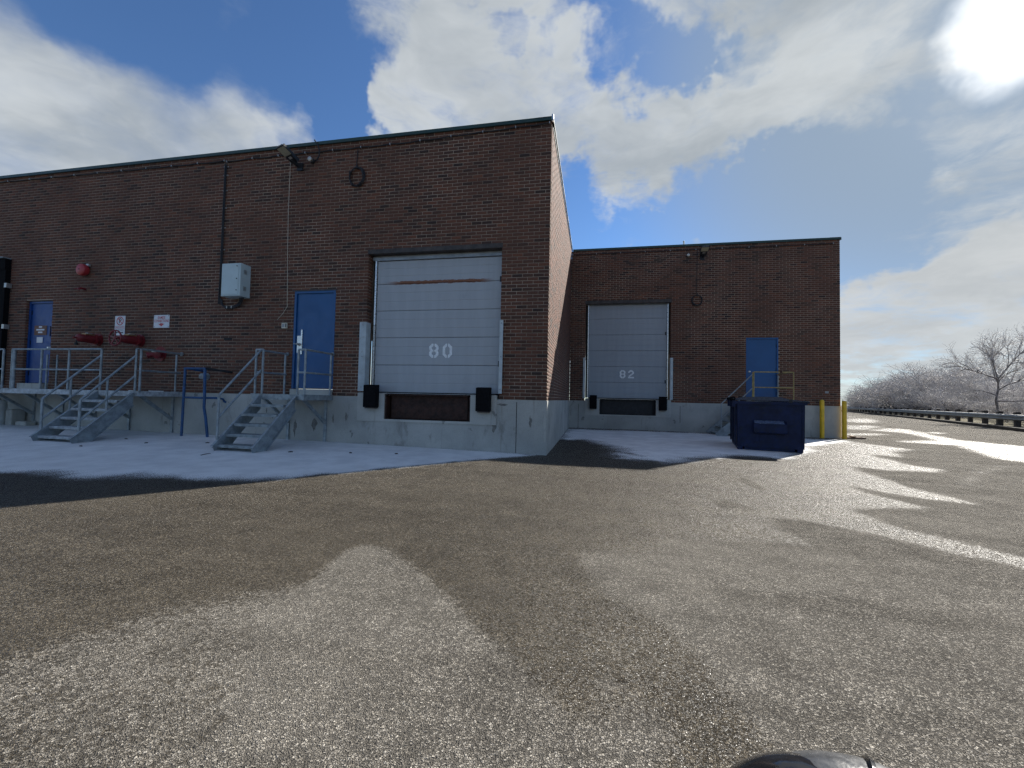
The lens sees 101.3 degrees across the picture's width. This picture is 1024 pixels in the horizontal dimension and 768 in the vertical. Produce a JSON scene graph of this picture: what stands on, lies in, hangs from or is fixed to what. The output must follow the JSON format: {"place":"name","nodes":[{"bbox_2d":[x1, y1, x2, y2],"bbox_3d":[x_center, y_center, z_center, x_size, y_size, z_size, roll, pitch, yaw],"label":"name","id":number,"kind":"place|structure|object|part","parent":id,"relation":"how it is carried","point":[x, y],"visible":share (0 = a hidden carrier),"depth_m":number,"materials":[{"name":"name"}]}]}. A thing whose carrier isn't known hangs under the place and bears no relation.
{"place":"outdoors","nodes":[
{"label":"outdoors","id":0,"kind":"place"},
{"bbox_2d":[0,400,1023,767],"bbox_3d":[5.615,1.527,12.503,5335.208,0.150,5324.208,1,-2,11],"label":"ground","id":1,"kind":"structure","parent":0,"point":[578,602],"depth_m":2.09,"materials":[{"name":"grey asphalt"}]},
{"bbox_2d":[0,425,534,482],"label":"snow","id":2,"kind":"structure","parent":1,"relation":"on","point":[109,452],"depth_m":6.65,"materials":[{"name":"white snow"}]},
{"bbox_2d":[0,398,7,424],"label":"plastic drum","id":3,"kind":"object","parent":2,"relation":"on","point":[3,406],"visible":0.85,"depth_m":10.07,"materials":[{"name":"blue plastic"}]},
{"bbox_2d":[5,409,35,425],"bbox_3d":[-11.882,0.807,10.160,0.550,0.380,0.260,1,-2,11],"label":"concrete block","id":4,"kind":"object","parent":2,"relation":"on","point":[14,416],"depth_m":10.09,"materials":[{"name":"grey concrete"}]},
{"bbox_2d":[0,348,183,442],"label":"access stair","id":5,"kind":"object","parent":2,"relation":"on","point":[89,432],"visible":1,"depth_m":8.52,"materials":[{"name":"metal"}]},
{"bbox_2d":[180,367,232,436],"bbox_3d":[-6.612,0.391,9.096,0.792,1.476,0.485,1,-2,11],"label":"pipe guard","id":6,"kind":"object","parent":2,"relation":"on","point":[204,371],"visible":0.92,"depth_m":8.92,"materials":[{"name":"blue paint"}]},
{"bbox_2d":[211,349,334,452],"bbox_3d":[-4.472,0.236,7.940,1.180,1.874,1.900,1,-2,11],"label":"access stair","id":7,"kind":"object","parent":2,"relation":"on","point":[229,435],"visible":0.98,"depth_m":7.75,"materials":[{"name":"metal"}]},
{"bbox_2d":[0,114,840,454],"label":"warehouse building","id":8,"kind":"structure","parent":1,"relation":"on","point":[450,294],"depth_m":9.43,"materials":[{"name":"brick"}]},
{"bbox_2d":[25,301,52,383],"bbox_3d":[-11.739,-1.041,10.487,0.846,2.050,0.140,1,-2,11],"label":"door","id":9,"kind":"structure","parent":8,"relation":"in","point":[40,313],"depth_m":10.51,"materials":[{"name":"blue paint"}]},
{"bbox_2d":[76,264,90,275],"bbox_3d":[-10.327,-2.750,10.100,0.290,0.300,0.164,1,-2,11],"label":"fire bell","id":10,"kind":"object","parent":8,"relation":"attached to","point":[82,269],"visible":1,"depth_m":10.04,"materials":[{"name":"red paint"}]},
{"bbox_2d":[72,333,102,345],"bbox_3d":[-9.925,-1.051,9.784,0.300,0.320,0.503,1,-2,11],"label":"wall valve","id":11,"kind":"object","parent":8,"relation":"attached to","point":[94,339],"depth_m":9.80,"materials":[{"name":"red paint"}]},
{"bbox_2d":[0,160,225,182],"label":"wall cable","id":12,"kind":"object","parent":8,"relation":"attached to","point":[114,171],"depth_m":10.08,"materials":[{"name":"rubber"}]},
{"bbox_2d":[114,316,125,334],"bbox_3d":[-9.244,-1.377,9.911,0.298,0.460,0.024,1,-2,11],"label":"parking sign","id":13,"kind":"object","parent":8,"relation":"attached to","point":[120,323],"visible":0.86,"depth_m":9.90,"materials":[{"name":"grey metal"}]},
{"bbox_2d":[108,330,144,346],"bbox_3d":[-8.723,-1.013,9.528,0.364,0.364,0.540,1,-2,11],"label":"wall valve","id":14,"kind":"object","parent":8,"relation":"attached to","point":[136,340],"depth_m":9.48,"materials":[{"name":"red paint"}]},
{"bbox_2d":[146,347,166,360],"bbox_3d":[-8.112,-0.694,9.548,0.384,0.340,0.242,1,-2,11],"label":"siamese connection","id":15,"kind":"object","parent":8,"relation":"attached to","point":[159,356],"visible":0.94,"depth_m":9.54,"materials":[{"name":"red paint"}]},
{"bbox_2d":[154,315,169,327],"bbox_3d":[-8.072,-1.443,9.684,0.433,0.297,0.024,1,-2,11],"label":"connection sign","id":16,"kind":"object","parent":8,"relation":"attached to","point":[161,321],"visible":1,"depth_m":9.67,"materials":[{"name":"grey metal"}]},
{"bbox_2d":[199,373,209,379],"bbox_3d":[-6.840,-0.169,9.319,0.171,0.148,0.160,1,-2,11],"label":"hose outlet","id":17,"kind":"object","parent":8,"relation":"attached to","point":[201,376],"visible":0.63,"depth_m":9.26,"materials":[{"name":"grey metal"}]},
{"bbox_2d":[218,164,228,303],"bbox_3d":[-6.497,-3.376,9.435,0.115,3.180,0.044,1,-2,11],"label":"conduit","id":18,"kind":"object","parent":8,"relation":"attached to","point":[222,229],"visible":0.95,"depth_m":9.42,"materials":[{"name":"metal"}]},
{"bbox_2d":[221,263,250,298],"bbox_3d":[-6.035,-2.247,9.174,0.485,0.710,0.296,1,-2,11],"label":"electrical cabinet","id":19,"kind":"object","parent":8,"relation":"attached to","point":[235,282],"visible":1,"depth_m":9.06,"materials":[{"name":"metal"}]},
{"bbox_3d":[-6.072,-2.254,9.049,0.410,0.660,0.012,1,-2,11],"label":"door","id":20,"kind":"part","parent":19,"relation":"part of","materials":[{"name":"paint"}]},
{"bbox_2d":[220,298,243,308],"bbox_3d":[-6.188,-1.782,9.287,0.688,0.245,0.070,1,-2,18],"label":"cable loop","id":21,"kind":"object","parent":19,"relation":"attached to","point":[240,301],"visible":1,"depth_m":9.27,"materials":[{"name":"rubber"}]},
{"bbox_2d":[277,162,290,319],"bbox_3d":[-4.930,-3.186,9.134,0.237,3.593,0.009,1,-2,11],"label":"thin wire","id":22,"kind":"object","parent":8,"relation":"attached to","point":[287,245],"visible":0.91,"depth_m":9.10,"materials":[{"name":"beige plastic"}]},
{"bbox_2d":[281,323,287,327],"bbox_3d":[-4.897,-1.257,9.043,0.130,0.118,0.038,1,-2,11],"label":"card reader","id":23,"kind":"object","parent":8,"relation":"attached to","point":[284,325],"visible":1,"depth_m":9.03,"materials":[{"name":"beige plastic"}]},
{"bbox_2d":[276,144,303,170],"bbox_3d":[-4.714,-4.803,8.941,0.262,0.335,0.508,0,-2,31],"label":"floodlight","id":24,"kind":"object","parent":8,"relation":"attached to","point":[284,150],"visible":1,"depth_m":8.90,"materials":[{"name":"black metal"}]},
{"bbox_2d":[307,156,314,163],"bbox_3d":[-4.313,-4.813,9.014,0.110,0.108,0.133,1,-2,11],"label":"light sensor","id":25,"kind":"object","parent":8,"relation":"attached to","point":[310,159],"visible":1,"depth_m":8.99,"materials":[{"name":"grey plastic"}]},
{"bbox_2d":[291,290,335,388],"bbox_3d":[-4.214,-0.943,8.941,0.981,2.093,0.161,1,-2,11],"label":"door","id":26,"kind":"structure","parent":8,"relation":"in","point":[314,311],"depth_m":8.95,"materials":[{"name":"blue paint"}]},
{"bbox_2d":[314,139,319,161],"bbox_3d":[-4.194,-5.015,9.004,0.186,0.473,0.059,0,-2,22],"label":"sensor cable","id":27,"kind":"object","parent":8,"relation":"attached to","point":[319,151],"visible":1,"depth_m":8.98,"materials":[{"name":"black rubber"}]},
{"bbox_2d":[349,149,364,186],"bbox_3d":[-3.252,-4.546,8.824,0.381,0.825,0.071,1,-2,11],"label":"cable coil","id":28,"kind":"object","parent":8,"relation":"attached to","point":[360,183],"visible":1,"depth_m":8.80,"materials":[{"name":"black rubber"}]},
{"bbox_2d":[226,121,549,162],"bbox_3d":[-2.852,-5.024,8.784,7.304,0.153,0.041,1,-2,11],"label":"wall cable","id":29,"kind":"object","parent":8,"relation":"attached to","point":[451,136],"depth_m":8.65,"materials":[{"name":"rubber"}]},
{"bbox_2d":[371,251,501,395],"bbox_3d":[-1.576,-1.229,8.601,2.815,2.891,0.105,1,-2,11],"label":"overhead door","id":30,"kind":"structure","parent":8,"relation":"in","point":[437,317],"depth_m":8.57,"materials":[{"name":"paint"}]},
{"bbox_2d":[585,303,669,399],"bbox_3d":[4.075,-1.178,14.935,2.860,3.440,0.105,1,-2,11],"label":"overhead door","id":31,"kind":"structure","parent":8,"relation":"in","point":[627,345],"depth_m":14.91,"materials":[{"name":"grey paint"}]},
{"bbox_2d":[691,250,702,305],"bbox_3d":[6.324,-3.625,14.355,0.372,1.938,0.071,1,-2,11],"label":"cable coil","id":32,"kind":"object","parent":8,"relation":"attached to","point":[694,304],"visible":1,"depth_m":14.34,"materials":[{"name":"black rubber"}]},
{"bbox_2d":[573,242,833,254],"bbox_3d":[6.312,-4.618,14.416,8.364,0.043,0.041,1,-2,11],"label":"wall cable","id":33,"kind":"object","parent":8,"relation":"attached to","point":[699,249],"depth_m":14.43,"materials":[{"name":"rubber"}]},
{"bbox_2d":[700,246,709,259],"bbox_3d":[6.466,-4.416,14.151,0.262,0.335,0.484,1,-2,11],"label":"floodlight","id":34,"kind":"object","parent":8,"relation":"attached to","point":[704,250],"visible":1,"depth_m":14.12,"materials":[{"name":"black metal"}]},
{"bbox_2d":[746,338,777,396],"bbox_3d":[8.279,-0.492,13.924,0.976,2.095,0.140,1,-2,11],"label":"door","id":35,"kind":"structure","parent":8,"relation":"in","point":[761,353],"depth_m":13.92,"materials":[{"name":"blue paint"}]},
{"bbox_2d":[561,428,847,462],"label":"snow","id":36,"kind":"structure","parent":1,"relation":"on","point":[658,446],"depth_m":10.28,"materials":[{"name":"white snow"}]},
{"bbox_2d":[706,370,793,435],"bbox_3d":[7.508,0.631,13.349,2.240,2.060,1.220,1,-2,11],"label":"access stair","id":37,"kind":"object","parent":36,"relation":"on","point":[721,427],"visible":0.6,"depth_m":12.94,"materials":[{"name":"grey metal"}]},
{"bbox_2d":[727,396,809,452],"bbox_3d":[6.027,0.914,10.061,1.490,1.200,2.030,0,-2,24],"label":"dumpster","id":38,"kind":"object","parent":36,"relation":"on","point":[767,424],"visible":1,"depth_m":9.26,"materials":[{"name":"blue paint"}]},
{"bbox_2d":[820,400,824,437],"bbox_3d":[9.848,1.110,13.341,0.128,1.222,0.128,1,-2,11],"label":"bollard","id":39,"kind":"object","parent":36,"relation":"on","point":[822,420],"visible":0.95,"depth_m":13.29,"materials":[{"name":"yellow metal"}]},
{"bbox_2d":[842,400,846,438],"bbox_3d":[10.489,1.118,13.256,0.128,1.228,0.128,1,-2,11],"label":"bollard","id":40,"kind":"object","parent":36,"relation":"on","point":[844,419],"visible":0.98,"depth_m":13.21,"materials":[{"name":"yellow metal"}]},
{"bbox_2d":[730,750,887,767],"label":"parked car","id":41,"kind":"object","parent":1,"relation":"on","point":[804,759],"visible":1,"depth_m":0.26,"materials":[{"name":"metal"}]},
{"bbox_2d":[841,435,865,438],"bbox_3d":[10.900,1.695,13.423,0.631,0.090,0.368,1,-2,11],"label":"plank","id":42,"kind":"object","parent":1,"relation":"on","point":[852,437],"visible":0.81,"depth_m":13.30,"materials":[{"name":"brown wood"}]},
{"bbox_2d":[841,410,1023,431],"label":"kerb","id":43,"kind":"structure","parent":1,"relation":"on","point":[1011,428],"depth_m":27.25,"materials":[{"name":"concrete"}]},
{"bbox_2d":[859,410,1023,427],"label":"verge","id":44,"kind":"structure","parent":1,"relation":"on","point":[979,420],"depth_m":32.11,"materials":[{"name":"white snow"}]},
{"bbox_2d":[848,386,870,410],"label":"iced shrub","id":45,"kind":"object","parent":44,"relation":"on","point":[859,401],"visible":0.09,"depth_m":69.25,"materials":[{"name":"grey plant"}]},
{"bbox_2d":[841,376,883,411],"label":"iced shrub","id":46,"kind":"object","parent":44,"relation":"on","point":[861,391],"visible":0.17,"depth_m":65.38,"materials":[{"name":"grey plant"}]},
{"bbox_2d":[844,383,884,406],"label":"iced shrub","id":47,"kind":"object","parent":44,"relation":"on","point":[854,396],"visible":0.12,"depth_m":68.19,"materials":[{"name":"grey plant"}]},
{"bbox_2d":[850,385,889,406],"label":"iced shrub","id":48,"kind":"object","parent":44,"relation":"on","point":[865,395],"visible":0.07,"depth_m":66.16,"materials":[{"name":"grey plant"}]},
{"bbox_2d":[853,379,895,411],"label":"iced shrub","id":49,"kind":"object","parent":44,"relation":"on","point":[875,390],"visible":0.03,"depth_m":62.36,"materials":[{"name":"grey plant"}]},
{"bbox_2d":[857,380,897,412],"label":"iced shrub","id":50,"kind":"object","parent":44,"relation":"on","point":[864,405],"visible":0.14,"depth_m":59.93,"materials":[{"name":"grey plant"}]},
{"bbox_2d":[849,383,921,412],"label":"iced shrub","id":51,"kind":"object","parent":44,"relation":"on","point":[876,396],"visible":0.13,"depth_m":56.01,"materials":[{"name":"grey plant"}]},
{"bbox_2d":[853,372,930,400],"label":"iced shrub","id":52,"kind":"object","parent":44,"relation":"on","point":[879,383],"visible":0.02,"depth_m":66.42,"materials":[{"name":"grey plant"}]},
{"bbox_2d":[862,371,940,413],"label":"iced shrub","id":53,"kind":"object","parent":44,"relation":"on","point":[875,402],"visible":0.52,"depth_m":51.32,"materials":[{"name":"grey plant"}]},
{"bbox_2d":[866,377,943,413],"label":"iced shrub","id":54,"kind":"object","parent":44,"relation":"on","point":[884,396],"visible":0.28,"depth_m":53.21,"materials":[{"name":"grey plant"}]},
{"bbox_2d":[892,387,931,414],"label":"iced shrub","id":55,"kind":"object","parent":44,"relation":"on","point":[912,397],"visible":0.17,"depth_m":46.86,"materials":[{"name":"grey plant"}]},
{"bbox_2d":[879,367,947,390],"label":"iced shrub","id":56,"kind":"object","parent":44,"relation":"on","point":[888,371],"visible":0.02,"depth_m":61.47,"materials":[{"name":"grey plant"}]},
{"bbox_2d":[887,376,943,413],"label":"iced shrub","id":57,"kind":"object","parent":44,"relation":"on","point":[913,391],"visible":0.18,"depth_m":48.84,"materials":[{"name":"grey plant"}]},
{"bbox_2d":[888,379,953,415],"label":"iced shrub","id":58,"kind":"object","parent":44,"relation":"on","point":[905,400],"visible":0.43,"depth_m":45.34,"materials":[{"name":"grey plant"}]},
{"bbox_2d":[847,406,1023,426],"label":"guard rail","id":59,"kind":"object","parent":44,"relation":"on","point":[1017,418],"visible":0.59,"depth_m":29.59,"materials":[{"name":"metal"}]},
{"bbox_2d":[879,360,995,409],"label":"iced shrub","id":60,"kind":"object","parent":44,"relation":"on","point":[918,375],"visible":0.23,"depth_m":49.13,"materials":[{"name":"grey plant"}]},
{"bbox_2d":[908,381,976,415],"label":"iced shrub","id":61,"kind":"object","parent":44,"relation":"on","point":[923,406],"visible":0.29,"depth_m":42.58,"materials":[{"name":"grey plant"}]},
{"bbox_2d":[917,390,967,416],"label":"iced shrub","id":62,"kind":"object","parent":44,"relation":"on","point":[936,402],"visible":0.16,"depth_m":40.64,"materials":[{"name":"grey plant"}]},
{"bbox_2d":[920,358,965,392],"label":"iced shrub","id":63,"kind":"object","parent":44,"relation":"on","point":[941,376],"visible":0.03,"depth_m":50.76,"materials":[{"name":"grey plant"}]},
{"bbox_2d":[908,367,982,389],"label":"iced shrub","id":64,"kind":"object","parent":44,"relation":"on","point":[939,376],"visible":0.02,"depth_m":50.92,"materials":[{"name":"grey plant"}]},
{"bbox_2d":[914,387,986,417],"bbox_3d":[40.415,1.835,38.347,5.281,3.185,4.324,0,-2,31],"label":"iced shrub","id":65,"kind":"object","parent":44,"relation":"on","point":[939,400],"visible":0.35,"depth_m":38.78,"materials":[{"name":"grey plant"}]},
{"bbox_2d":[897,363,1006,383],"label":"iced shrub","id":66,"kind":"object","parent":44,"relation":"on","point":[934,373],"depth_m":59.67,"materials":[{"name":"grey plant"}]},
{"bbox_2d":[926,386,980,417],"bbox_3d":[38.165,1.811,36.528,4.039,3.224,3.596,0,-2,39],"label":"iced shrub","id":67,"kind":"object","parent":44,"relation":"on","point":[958,406],"visible":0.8,"depth_m":36.50,"materials":[{"name":"grey plant"}]},
{"bbox_2d":[930,363,1005,412],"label":"iced shrub","id":68,"kind":"object","parent":44,"relation":"on","point":[968,380],"visible":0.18,"depth_m":42.27,"materials":[{"name":"grey plant"}]},
{"bbox_2d":[917,374,1023,412],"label":"iced shrub","id":69,"kind":"object","parent":44,"relation":"on","point":[939,390],"visible":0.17,"depth_m":40.43,"materials":[{"name":"grey plant"}]},
{"bbox_2d":[921,324,1023,422],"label":"bare tree","id":70,"kind":"object","parent":44,"relation":"on","point":[991,356],"visible":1,"depth_m":27.70,"materials":[{"name":"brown plant"}]},
{"bbox_2d":[922,366,1022,409],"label":"iced shrub","id":71,"kind":"object","parent":44,"relation":"on","point":[961,380],"visible":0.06,"depth_m":46.02,"materials":[{"name":"grey plant"}]},
{"bbox_2d":[944,351,1023,386],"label":"iced shrub","id":72,"kind":"object","parent":44,"relation":"on","point":[988,372],"visible":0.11,"depth_m":46.78,"materials":[{"name":"grey plant"}]},
{"bbox_2d":[965,398,1003,412],"bbox_3d":[38.235,1.958,33.722,2.765,2.191,2.699,0,-2,39],"label":"iced shrub","id":73,"kind":"object","parent":44,"relation":"on","point":[975,408],"visible":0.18,"depth_m":34.26,"materials":[{"name":"grey plant"}]},
{"bbox_2d":[951,371,1019,412],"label":"iced shrub","id":74,"kind":"object","parent":44,"relation":"on","point":[983,382],"visible":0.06,"depth_m":44.72,"materials":[{"name":"grey plant"}]},
{"bbox_2d":[950,377,1023,412],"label":"iced shrub","id":75,"kind":"object","parent":44,"relation":"on","point":[973,396],"visible":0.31,"depth_m":36.73,"materials":[{"name":"grey plant"}]},
{"bbox_2d":[962,395,1015,413],"bbox_3d":[36.872,1.814,31.805,3.363,2.142,4.337,1,-2,4],"label":"iced shrub","id":76,"kind":"object","parent":44,"relation":"on","point":[982,404],"visible":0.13,"depth_m":32.49,"materials":[{"name":"grey plant"}]},
{"bbox_2d":[968,384,1022,401],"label":"iced shrub","id":77,"kind":"object","parent":44,"relation":"on","point":[993,392],"depth_m":38.99,"materials":[{"name":"grey plant"}]},
{"bbox_2d":[979,392,1022,420],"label":"iced shrub","id":78,"kind":"object","parent":44,"relation":"on","point":[999,403],"visible":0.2,"depth_m":30.20,"materials":[{"name":"grey plant"}]},
{"bbox_2d":[980,388,1023,421],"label":"iced shrub","id":79,"kind":"object","parent":44,"relation":"on","point":[1004,405],"visible":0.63,"depth_m":28.28,"materials":[{"name":"grey plant"}]},
{"bbox_2d":[981,377,1023,405],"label":"iced shrub","id":80,"kind":"object","parent":44,"relation":"on","point":[1008,392],"visible":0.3,"depth_m":34.99,"materials":[{"name":"grey plant"}]},
{"bbox_2d":[994,373,1021,390],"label":"iced shrub","id":81,"kind":"object","parent":44,"relation":"on","point":[1010,380],"visible":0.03,"depth_m":41.92,"materials":[{"name":"grey plant"}]},
{"bbox_2d":[996,395,1023,422],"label":"iced shrub","id":82,"kind":"object","parent":44,"relation":"on","point":[1017,402],"visible":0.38,"depth_m":25.08,"materials":[{"name":"grey plant"}]},
{"bbox_2d":[0,0,1023,405],"label":"sky","id":83,"kind":"structure","parent":0,"point":[891,129],"materials":[{"name":"blue"}]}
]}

